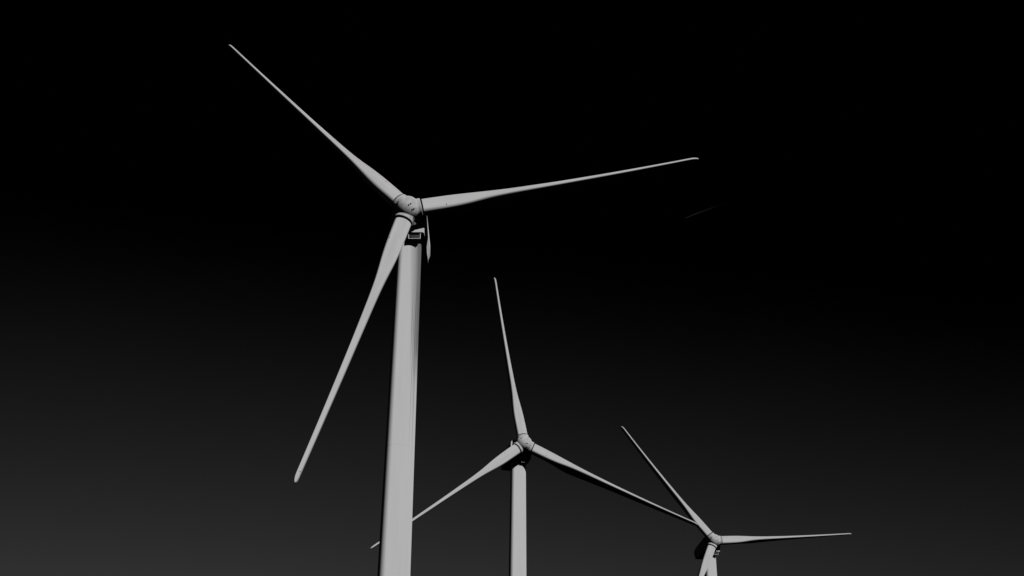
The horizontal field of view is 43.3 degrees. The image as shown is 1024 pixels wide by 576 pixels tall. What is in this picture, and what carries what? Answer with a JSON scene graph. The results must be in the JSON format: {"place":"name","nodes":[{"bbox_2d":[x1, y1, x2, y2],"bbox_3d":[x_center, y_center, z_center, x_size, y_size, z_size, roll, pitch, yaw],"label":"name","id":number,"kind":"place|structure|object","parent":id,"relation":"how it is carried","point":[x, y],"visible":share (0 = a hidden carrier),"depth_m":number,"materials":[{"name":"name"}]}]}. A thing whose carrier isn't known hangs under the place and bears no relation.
{"place":"outdoors","nodes":[
{"label":"outdoors","id":0,"kind":"place"},
{"bbox_2d":[0,0,1023,575],"label":"sky","id":1,"kind":"structure","parent":0,"point":[811,323],"materials":[{"name":"black"}]},
{"bbox_3d":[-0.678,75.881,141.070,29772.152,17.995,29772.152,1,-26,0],"label":"ground","id":2,"kind":"structure","parent":0,"visible":0},
{"bbox_2d":[229,45,698,575],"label":"wind turbine","id":3,"kind":"object","parent":2,"relation":"on","point":[407,246],"visible":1,"depth_m":159.80,"materials":[{"name":"metal"}]},
{"bbox_2d":[370,278,697,575],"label":"wind turbine","id":4,"kind":"object","parent":2,"relation":"on","point":[514,457],"visible":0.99,"depth_m":257.58,"materials":[{"name":"metal"}]},
{"bbox_2d":[621,426,850,575],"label":"wind turbine","id":5,"kind":"object","parent":2,"relation":"on","point":[707,550],"visible":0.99,"depth_m":334.44,"materials":[{"name":"metal"}]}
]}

